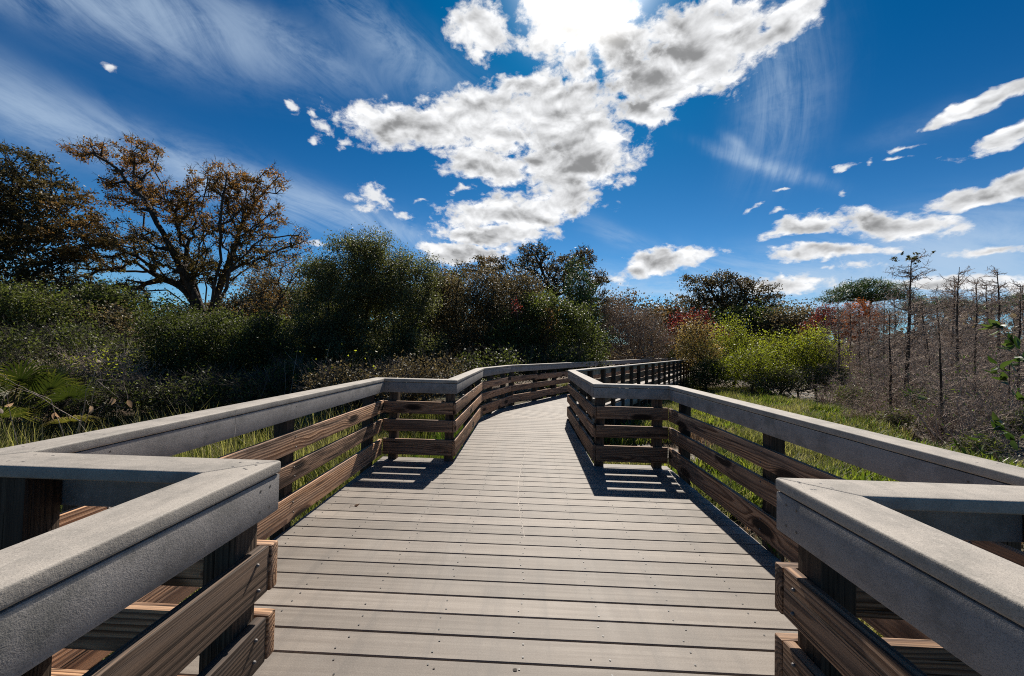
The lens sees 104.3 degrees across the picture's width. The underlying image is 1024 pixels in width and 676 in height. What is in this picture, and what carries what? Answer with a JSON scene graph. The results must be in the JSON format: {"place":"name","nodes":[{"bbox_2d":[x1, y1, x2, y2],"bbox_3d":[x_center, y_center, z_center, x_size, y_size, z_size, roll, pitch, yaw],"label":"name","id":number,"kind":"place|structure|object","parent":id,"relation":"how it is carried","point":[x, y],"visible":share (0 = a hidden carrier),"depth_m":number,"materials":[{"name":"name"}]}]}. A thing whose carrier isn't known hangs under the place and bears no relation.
{"place":"outdoors","nodes":[
{"label":"outdoors","id":0,"kind":"place"},
{"bbox_2d":[0,394,380,489],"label":"tall grass","id":1,"kind":"structure","parent":0,"point":[266,430],"depth_m":7.15,"materials":[{"name":"plant"}]},
{"bbox_2d":[0,362,1023,653],"bbox_3d":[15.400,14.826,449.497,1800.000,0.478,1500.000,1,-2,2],"label":"ground","id":2,"kind":"structure","parent":0,"point":[642,404],"depth_m":14.79,"materials":[{"name":"plant"}]},
{"bbox_2d":[0,312,72,376],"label":"undergrowth bush","id":3,"kind":"object","parent":2,"relation":"on","point":[7,345],"visible":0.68,"depth_m":9.00,"materials":[{"name":"green plant"}]},
{"bbox_2d":[0,353,114,431],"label":"palmetto","id":4,"kind":"object","parent":2,"relation":"on","point":[18,377],"visible":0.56,"depth_m":7.35,"materials":[{"name":"plant"}]},
{"bbox_2d":[0,275,116,364],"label":"evergreen tree","id":5,"kind":"object","parent":2,"relation":"on","point":[20,299],"visible":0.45,"depth_m":14.52,"materials":[{"name":"green plant"}]},
{"bbox_2d":[0,366,119,437],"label":"palmetto","id":6,"kind":"object","parent":2,"relation":"on","point":[50,386],"visible":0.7,"depth_m":7.61,"materials":[{"name":"plant"}]},
{"bbox_2d":[0,139,124,302],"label":"oak tree","id":7,"kind":"object","parent":2,"relation":"on","point":[26,236],"visible":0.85,"depth_m":19.78,"materials":[{"name":"green plant"}]},
{"bbox_2d":[0,341,125,426],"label":"undergrowth bush","id":8,"kind":"object","parent":2,"relation":"on","point":[73,372],"visible":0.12,"depth_m":8.94,"materials":[{"name":"green plant"}]},
{"bbox_2d":[0,349,132,444],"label":"dry stem","id":9,"kind":"object","parent":2,"relation":"on","point":[91,408],"visible":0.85,"depth_m":6.18,"materials":[{"name":"beige plant"}]},
{"bbox_2d":[0,279,141,368],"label":"undergrowth bush","id":10,"kind":"object","parent":2,"relation":"on","point":[111,311],"visible":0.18,"depth_m":15.79,"materials":[{"name":"green plant"}]},
{"bbox_2d":[0,366,165,428],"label":"undergrowth bush","id":11,"kind":"object","parent":2,"relation":"on","point":[98,398],"visible":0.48,"depth_m":8.14,"materials":[{"name":"green plant"}]},
{"bbox_2d":[34,341,149,419],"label":"undergrowth bush","id":12,"kind":"object","parent":2,"relation":"on","point":[94,363],"visible":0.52,"depth_m":9.11,"materials":[{"name":"green plant"}]},
{"bbox_2d":[27,314,160,415],"bbox_3d":[-10.806,0.756,10.454,3.690,2.847,2.272,1,-2,2],"label":"undergrowth bush","id":13,"kind":"object","parent":2,"relation":"on","point":[77,340],"visible":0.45,"depth_m":10.25,"materials":[{"name":"green plant"}]},
{"bbox_2d":[52,274,159,364],"bbox_3d":[-17.684,-0.309,16.987,5.098,4.995,3.601,1,-2,2],"label":"evergreen tree","id":14,"kind":"object","parent":2,"relation":"on","point":[105,293],"visible":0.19,"depth_m":16.73,"materials":[{"name":"green plant"}]},
{"bbox_2d":[73,279,158,321],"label":"undergrowth bush","id":15,"kind":"object","parent":2,"relation":"on","point":[145,296],"visible":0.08,"depth_m":22.13,"materials":[{"name":"green plant"}]},
{"bbox_2d":[30,131,315,357],"bbox_3d":[-22.927,-5.674,25.733,20.657,15.843,5.285,1,-2,2],"label":"sweetgum tree","id":16,"kind":"object","parent":2,"relation":"on","point":[188,268],"visible":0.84,"depth_m":25.81,"materials":[{"name":"brown plant"}]},
{"bbox_2d":[97,356,252,413],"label":"undergrowth bush","id":17,"kind":"object","parent":2,"relation":"on","point":[138,376],"visible":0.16,"depth_m":9.47,"materials":[{"name":"green plant"}]},
{"bbox_2d":[141,287,213,333],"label":"evergreen tree","id":18,"kind":"object","parent":2,"relation":"on","point":[166,304],"visible":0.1,"depth_m":19.77,"materials":[{"name":"green plant"}]},
{"bbox_2d":[108,359,297,421],"bbox_3d":[-6.774,1.312,8.735,3.983,1.828,1.793,1,-2,2],"label":"undergrowth bush","id":19,"kind":"object","parent":2,"relation":"on","point":[191,397],"visible":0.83,"depth_m":8.58,"materials":[{"name":"green plant"}]},
{"bbox_2d":[106,298,321,410],"bbox_3d":[-7.898,0.595,10.821,5.065,3.311,3.210,1,-2,2],"label":"wax myrtle","id":20,"kind":"object","parent":2,"relation":"on","point":[218,344],"visible":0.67,"depth_m":10.36,"materials":[{"name":"green plant"}]},
{"bbox_2d":[196,263,293,331],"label":"evergreen tree","id":21,"kind":"object","parent":2,"relation":"on","point":[233,301],"visible":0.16,"depth_m":20.42,"materials":[{"name":"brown plant"}]},
{"bbox_2d":[0,397,498,659],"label":"grass","id":22,"kind":"structure","parent":2,"relation":"on","point":[323,468],"depth_m":7.37,"materials":[{"name":"plant"}]},
{"bbox_2d":[204,308,313,365],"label":"undergrowth bush","id":23,"kind":"object","parent":2,"relation":"on","point":[282,321],"visible":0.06,"depth_m":16.20,"materials":[{"name":"green plant"}]},
{"bbox_2d":[224,250,311,320],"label":"sweetgum sapling","id":24,"kind":"object","parent":2,"relation":"on","point":[271,282],"visible":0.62,"depth_m":17.85,"materials":[{"name":"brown plant"}]},
{"bbox_2d":[229,351,374,420],"bbox_3d":[-4.901,1.256,9.546,3.743,1.994,1.934,1,-2,2],"label":"undergrowth bush","id":25,"kind":"object","parent":2,"relation":"on","point":[289,374],"visible":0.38,"depth_m":9.29,"materials":[{"name":"green plant"}]},
{"bbox_2d":[292,351,424,411],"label":"undergrowth bush","id":26,"kind":"object","parent":2,"relation":"on","point":[325,378],"visible":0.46,"depth_m":8.75,"materials":[{"name":"green plant"}]},
{"bbox_2d":[293,257,434,364],"bbox_3d":[-5.961,-0.604,16.368,6.200,6.103,4.250,1,-2,2],"label":"evergreen tree","id":27,"kind":"object","parent":2,"relation":"on","point":[381,323],"visible":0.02,"depth_m":16.13,"materials":[{"name":"green plant"}]},
{"bbox_2d":[276,221,453,407],"bbox_3d":[-4.701,-0.724,13.013,5.725,6.125,3.756,1,-2,2],"label":"wax myrtle","id":28,"kind":"object","parent":2,"relation":"on","point":[389,289],"visible":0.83,"depth_m":12.45,"materials":[{"name":"green plant"}]},
{"bbox_2d":[350,345,481,415],"bbox_3d":[-2.296,1.204,9.982,3.218,2.195,1.687,1,-2,2],"label":"undergrowth bush","id":29,"kind":"object","parent":2,"relation":"on","point":[430,375],"visible":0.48,"depth_m":9.84,"materials":[{"name":"green plant"}]},
{"bbox_2d":[385,269,469,375],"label":"evergreen tree","id":30,"kind":"object","parent":2,"relation":"on","point":[436,313],"visible":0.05,"depth_m":18.43,"materials":[{"name":"green plant"}]},
{"bbox_2d":[422,258,549,399],"bbox_3d":[-1.181,-0.343,15.614,5.476,5.656,3.619,1,-2,2],"label":"bay tree","id":31,"kind":"object","parent":2,"relation":"on","point":[486,306],"visible":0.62,"depth_m":15.01,"materials":[{"name":"green plant"}]},
{"bbox_2d":[179,370,797,675],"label":"boardwalk","id":32,"kind":"structure","parent":2,"relation":"on","point":[530,538],"depth_m":2.29,"materials":[{"name":"wood"}]},
{"bbox_2d":[0,356,667,675],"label":"railing","id":33,"kind":"object","parent":32,"relation":"attached to","point":[133,543],"visible":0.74,"depth_m":1.16,"materials":[{"name":"grey"}]},
{"bbox_2d":[566,357,1023,675],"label":"railing","id":34,"kind":"object","parent":32,"relation":"attached to","point":[918,568],"visible":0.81,"depth_m":1.14,"materials":[{"name":"grey"}]},
{"bbox_2d":[446,343,532,389],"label":"undergrowth bush","id":35,"kind":"object","parent":2,"relation":"on","point":[471,357],"visible":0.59,"depth_m":10.91,"materials":[{"name":"green plant"}]},
{"bbox_2d":[401,425,593,458],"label":"reeds","id":36,"kind":"object","parent":2,"relation":"on","point":[439,435],"visible":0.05,"depth_m":7.56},
{"bbox_2d":[443,239,613,381],"bbox_3d":[0.813,-1.575,24.091,10.751,8.776,3.124,1,-2,2],"label":"oak tree","id":37,"kind":"object","parent":2,"relation":"on","point":[580,254],"visible":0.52,"depth_m":23.77,"materials":[{"name":"green plant"}]},
{"bbox_2d":[474,284,614,397],"bbox_3d":[1.252,0.245,14.437,5.208,4.653,2.902,1,-2,2],"label":"wax myrtle","id":38,"kind":"object","parent":2,"relation":"on","point":[569,325],"visible":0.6,"depth_m":14.10,"materials":[{"name":"green plant"}]},
{"bbox_2d":[494,337,598,399],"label":"undergrowth bush","id":39,"kind":"object","parent":2,"relation":"on","point":[557,357],"visible":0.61,"depth_m":12.83,"materials":[{"name":"green plant"}]},
{"bbox_2d":[535,305,561,398],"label":"maple sapling","id":40,"kind":"object","parent":2,"relation":"on","point":[545,336],"visible":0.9,"depth_m":13.55,"materials":[{"name":"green plant"}]},
{"bbox_2d":[558,255,618,368],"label":"pine tree","id":41,"kind":"object","parent":2,"relation":"on","point":[579,294],"visible":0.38,"depth_m":20.80,"materials":[{"name":"green plant"}]},
{"bbox_2d":[171,302,1023,376],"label":"woods","id":42,"kind":"object","parent":2,"relation":"on","point":[901,329],"visible":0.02,"depth_m":50.67,"materials":[{"name":"grey plant"}]},
{"bbox_2d":[590,287,672,366],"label":"tree","id":43,"kind":"object","parent":2,"relation":"on","point":[635,299],"visible":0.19,"depth_m":29.48,"materials":[{"name":"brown plant"}]},
{"bbox_2d":[624,292,717,360],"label":"tree","id":44,"kind":"object","parent":2,"relation":"on","point":[675,304],"visible":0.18,"depth_m":41.13,"materials":[{"name":"brown plant"}]},
{"bbox_2d":[680,355,729,390],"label":"wax myrtle","id":45,"kind":"object","parent":2,"relation":"on","point":[698,376],"visible":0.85,"depth_m":19.78,"materials":[{"name":"green plant"}]},
{"bbox_2d":[671,268,791,358],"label":"oak tree","id":46,"kind":"object","parent":2,"relation":"on","point":[734,297],"visible":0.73,"depth_m":43.34,"materials":[{"name":"green plant"}]},
{"bbox_2d":[703,310,766,387],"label":"willow shrub","id":47,"kind":"object","parent":2,"relation":"on","point":[742,338],"visible":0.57,"depth_m":22.68,"materials":[{"name":"green plant"}]},
{"bbox_2d":[689,296,797,373],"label":"evergreen tree","id":48,"kind":"object","parent":2,"relation":"on","point":[757,314],"visible":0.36,"depth_m":39.00,"materials":[{"name":"green plant"}]},
{"bbox_2d":[738,324,817,393],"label":"willow shrub","id":49,"kind":"object","parent":2,"relation":"on","point":[772,344],"visible":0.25,"depth_m":20.82,"materials":[{"name":"green plant"}]},
{"bbox_2d":[543,383,1023,630],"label":"grass","id":50,"kind":"structure","parent":2,"relation":"on","point":[794,450],"depth_m":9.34,"materials":[{"name":"plant"}]},
{"bbox_2d":[749,293,833,351],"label":"evergreen tree","id":51,"kind":"object","parent":2,"relation":"on","point":[798,317],"visible":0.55,"depth_m":37.42,"materials":[{"name":"green plant"}]},
{"bbox_2d":[739,362,854,400],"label":"wax myrtle","id":52,"kind":"object","parent":2,"relation":"on","point":[771,386],"visible":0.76,"depth_m":18.71,"materials":[{"name":"green plant"}]},
{"bbox_2d":[605,390,1023,559],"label":"dead grass","id":53,"kind":"structure","parent":2,"relation":"on","point":[698,438],"depth_m":9.21,"materials":[{"name":"brown plant"}]},
{"bbox_2d":[777,319,854,398],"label":"willow shrub","id":54,"kind":"object","parent":2,"relation":"on","point":[805,351],"visible":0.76,"depth_m":19.72,"materials":[{"name":"green plant"}]},
{"bbox_2d":[795,300,842,371],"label":"red maple","id":55,"kind":"object","parent":2,"relation":"on","point":[818,316],"visible":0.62,"depth_m":31.94,"materials":[{"name":"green plant"}]},
{"bbox_2d":[808,371,859,405],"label":"bare shrub","id":56,"kind":"object","parent":2,"relation":"on","point":[826,397],"visible":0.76,"depth_m":15.92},
{"bbox_2d":[813,299,867,401],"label":"bare cypress","id":57,"kind":"object","parent":2,"relation":"on","point":[839,345],"visible":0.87,"depth_m":18.75,"materials":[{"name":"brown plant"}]},
{"bbox_2d":[821,301,872,380],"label":"bare cypress","id":58,"kind":"object","parent":2,"relation":"on","point":[850,316],"visible":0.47,"depth_m":27.01,"materials":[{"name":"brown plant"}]},
{"bbox_2d":[830,382,871,407],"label":"bank shrub","id":59,"kind":"object","parent":2,"relation":"on","point":[849,395],"visible":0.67,"depth_m":14.90,"materials":[{"name":"green plant"}]},
{"bbox_2d":[826,315,876,388],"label":"bare cypress","id":60,"kind":"object","parent":2,"relation":"on","point":[859,337],"visible":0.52,"depth_m":21.04,"materials":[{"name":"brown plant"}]},
{"bbox_2d":[804,306,904,363],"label":"cypress tree","id":61,"kind":"object","parent":2,"relation":"on","point":[823,308],"visible":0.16,"depth_m":33.85,"materials":[{"name":"grey plant"}]},
{"bbox_2d":[824,355,885,408],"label":"bare shrub","id":62,"kind":"object","parent":2,"relation":"on","point":[839,382],"visible":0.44,"depth_m":16.38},
{"bbox_2d":[832,295,894,371],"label":"cypress tree","id":63,"kind":"object","parent":2,"relation":"on","point":[861,307],"visible":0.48,"depth_m":29.85,"materials":[{"name":"grey plant"}]},
{"bbox_2d":[845,327,886,403],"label":"bare cypress","id":64,"kind":"object","parent":2,"relation":"on","point":[870,367],"visible":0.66,"depth_m":16.07,"materials":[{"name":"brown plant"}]},
{"bbox_2d":[810,276,926,326],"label":"pine tree","id":65,"kind":"object","parent":2,"relation":"on","point":[857,290],"visible":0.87,"depth_m":55.48,"materials":[{"name":"green plant"}]},
{"bbox_2d":[846,302,902,384],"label":"bare cypress","id":66,"kind":"object","parent":2,"relation":"on","point":[866,348],"visible":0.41,"depth_m":21.98,"materials":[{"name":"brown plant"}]},
{"bbox_2d":[851,345,902,410],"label":"bare shrub","id":67,"kind":"object","parent":2,"relation":"on","point":[898,381],"visible":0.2,"depth_m":15.98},
{"bbox_2d":[840,368,919,412],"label":"bare shrub","id":68,"kind":"object","parent":2,"relation":"on","point":[863,402],"visible":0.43,"depth_m":13.51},
{"bbox_2d":[844,386,919,423],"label":"bare shrub","id":69,"kind":"object","parent":2,"relation":"on","point":[879,410],"visible":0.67,"depth_m":11.43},
{"bbox_2d":[845,309,928,413],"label":"bare cypress","id":70,"kind":"object","parent":2,"relation":"on","point":[890,366],"visible":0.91,"depth_m":12.47,"materials":[{"name":"grey plant"}]},
{"bbox_2d":[854,297,920,395],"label":"bare cypress","id":71,"kind":"object","parent":2,"relation":"on","point":[884,317],"visible":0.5,"depth_m":19.07,"materials":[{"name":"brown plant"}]},
{"bbox_2d":[872,294,921,370],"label":"bare cypress","id":72,"kind":"object","parent":2,"relation":"on","point":[895,326],"visible":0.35,"depth_m":25.88,"materials":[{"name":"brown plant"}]},
{"bbox_2d":[872,401,923,433],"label":"bank shrub","id":73,"kind":"object","parent":2,"relation":"on","point":[893,417],"visible":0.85,"depth_m":10.87,"materials":[{"name":"green plant"}]},
{"bbox_2d":[822,249,998,422],"bbox_3d":[13.302,0.077,13.642,2.432,6.024,4.399,5,-4,-35],"label":"bare cypress","id":74,"kind":"object","parent":2,"relation":"on","point":[909,303],"visible":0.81,"depth_m":13.35,"materials":[{"name":"brown plant"}]},
{"bbox_2d":[893,295,945,379],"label":"bare cypress","id":75,"kind":"object","parent":2,"relation":"on","point":[913,297],"visible":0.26,"depth_m":25.02,"materials":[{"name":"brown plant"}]},
{"bbox_2d":[892,381,953,415],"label":"bank shrub","id":76,"kind":"object","parent":2,"relation":"on","point":[914,399],"visible":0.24,"depth_m":12.41,"materials":[{"name":"brown plant"}]},
{"bbox_2d":[895,321,963,399],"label":"bare cypress","id":77,"kind":"object","parent":2,"relation":"on","point":[927,350],"visible":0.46,"depth_m":15.00,"materials":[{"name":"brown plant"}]},
{"bbox_2d":[912,285,967,385],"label":"bare cypress","id":78,"kind":"object","parent":2,"relation":"on","point":[936,289],"visible":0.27,"depth_m":22.00,"materials":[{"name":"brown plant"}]},
{"bbox_2d":[892,296,988,395],"bbox_3d":[17.456,0.696,16.813,3.152,5.106,3.298,1,-1,29],"label":"bare cypress","id":79,"kind":"object","parent":2,"relation":"on","point":[922,319],"visible":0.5,"depth_m":16.97,"materials":[{"name":"grey plant"}]},
{"bbox_2d":[868,359,1017,430],"bbox_3d":[12.611,1.854,11.934,2.516,2.403,2.578,1,-2,17],"label":"bare shrub","id":80,"kind":"object","parent":2,"relation":"on","point":[908,399],"visible":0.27,"depth_m":11.72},
{"bbox_2d":[905,297,981,443],"bbox_3d":[11.195,0.890,10.402,1.567,3.933,2.032,0,-2,41],"label":"bare cypress","id":81,"kind":"object","parent":2,"relation":"on","point":[939,330],"visible":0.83,"depth_m":10.28,"materials":[{"name":"brown plant"}]},
{"bbox_2d":[895,342,994,419],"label":"bare shrub","id":82,"kind":"object","parent":2,"relation":"on","point":[943,373],"visible":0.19,"depth_m":13.79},
{"bbox_2d":[897,387,994,440],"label":"bare shrub","id":83,"kind":"object","parent":2,"relation":"on","point":[926,422],"visible":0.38,"depth_m":10.46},
{"bbox_2d":[902,388,999,461],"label":"sapling","id":84,"kind":"object","parent":2,"relation":"on","point":[962,448],"visible":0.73,"depth_m":6.57,"materials":[{"name":"green plant"}]},
{"bbox_2d":[923,276,989,398],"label":"bare cypress","id":85,"kind":"object","parent":2,"relation":"on","point":[946,333],"visible":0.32,"depth_m":19.95,"materials":[{"name":"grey plant"}]},
{"bbox_2d":[895,266,1023,413],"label":"bare cypress","id":86,"kind":"object","parent":2,"relation":"on","point":[956,325],"visible":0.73,"depth_m":15.07,"materials":[{"name":"brown plant"}]},
{"bbox_2d":[903,363,1023,450],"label":"bare shrub","id":87,"kind":"object","parent":2,"relation":"on","point":[942,424],"visible":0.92,"depth_m":9.46,"materials":[{"name":"plant"}]},
{"bbox_2d":[916,342,1023,426],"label":"bare shrub","id":88,"kind":"object","parent":2,"relation":"on","point":[989,383],"visible":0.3,"depth_m":12.97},
{"bbox_2d":[931,278,1009,383],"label":"bare cypress","id":89,"kind":"object","parent":2,"relation":"on","point":[976,306],"visible":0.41,"depth_m":18.88,"materials":[{"name":"grey plant"}]},
{"bbox_2d":[931,358,1023,447],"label":"bare shrub","id":90,"kind":"object","parent":2,"relation":"on","point":[978,395],"visible":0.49,"depth_m":10.18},
{"bbox_2d":[946,324,1011,422],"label":"bare cypress","id":91,"kind":"object","parent":2,"relation":"on","point":[975,355],"visible":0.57,"depth_m":12.54,"materials":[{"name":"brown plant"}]},
{"bbox_2d":[939,428,1020,460],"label":"bank shrub","id":92,"kind":"object","parent":2,"relation":"on","point":[967,443],"visible":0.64,"depth_m":8.63,"materials":[{"name":"green plant"}]},
{"bbox_2d":[937,399,1023,455],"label":"bare shrub","id":93,"kind":"object","parent":2,"relation":"on","point":[1008,440],"visible":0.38,"depth_m":9.36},
{"bbox_2d":[948,280,1023,394],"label":"bare cypress","id":94,"kind":"object","parent":2,"relation":"on","point":[990,291],"visible":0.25,"depth_m":23.93,"materials":[{"name":"brown plant"}]},
{"bbox_2d":[950,266,1023,411],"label":"bare cypress","id":95,"kind":"object","parent":2,"relation":"on","point":[999,307],"visible":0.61,"depth_m":16.05,"materials":[{"name":"brown plant"}]},
{"bbox_2d":[955,348,1023,413],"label":"bare shrub","id":96,"kind":"object","parent":2,"relation":"on","point":[1006,385],"visible":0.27,"depth_m":13.16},
{"bbox_2d":[968,348,1023,424],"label":"bare cypress","id":97,"kind":"object","parent":2,"relation":"on","point":[1009,378],"visible":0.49,"depth_m":10.96,"materials":[{"name":"brown plant"}]},
{"bbox_2d":[968,319,1023,450],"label":"sapling","id":98,"kind":"object","parent":2,"relation":"on","point":[1010,342],"visible":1,"depth_m":4.59,"materials":[{"name":"green plant"}]},
{"bbox_2d":[978,279,1023,410],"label":"bare cypress","id":99,"kind":"object","parent":2,"relation":"on","point":[1020,328],"visible":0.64,"depth_m":14.01,"materials":[{"name":"brown plant"}]},
{"bbox_2d":[982,404,1023,446],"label":"bank shrub","id":100,"kind":"object","parent":2,"relation":"on","point":[1017,421],"visible":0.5,"depth_m":9.88,"materials":[{"name":"green plant"}]},
{"bbox_2d":[0,0,1023,344],"label":"sky","id":101,"kind":"structure","parent":0,"point":[803,146],"materials":[{"name":"blue"}]},
{"bbox_2d":[629,374,1023,465],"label":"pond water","id":102,"kind":"structure","parent":0,"point":[1017,453],"depth_m":11.56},
{"bbox_2d":[597,294,680,378],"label":"bare shrub","id":103,"kind":"object","parent":102,"relation":"on","point":[658,340],"visible":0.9,"depth_m":22.61,"materials":[{"name":"brown plant"}]},
{"bbox_2d":[658,307,735,371],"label":"red maple","id":104,"kind":"object","parent":102,"relation":"on","point":[671,328],"visible":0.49,"depth_m":26.88,"materials":[{"name":"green plant"}]},
{"bbox_2d":[667,314,728,384],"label":"willow shrub","id":105,"kind":"object","parent":102,"relation":"on","point":[696,349],"visible":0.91,"depth_m":21.27,"materials":[{"name":"green plant"}]},
{"bbox_2d":[701,342,798,393],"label":"willow shrub","id":106,"kind":"object","parent":102,"relation":"on","point":[753,365],"visible":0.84,"depth_m":19.15,"materials":[{"name":"green plant"}]},
{"bbox_2d":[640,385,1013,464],"bbox_3d":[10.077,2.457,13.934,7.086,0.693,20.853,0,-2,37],"label":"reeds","id":107,"kind":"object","parent":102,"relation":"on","point":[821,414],"visible":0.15,"depth_m":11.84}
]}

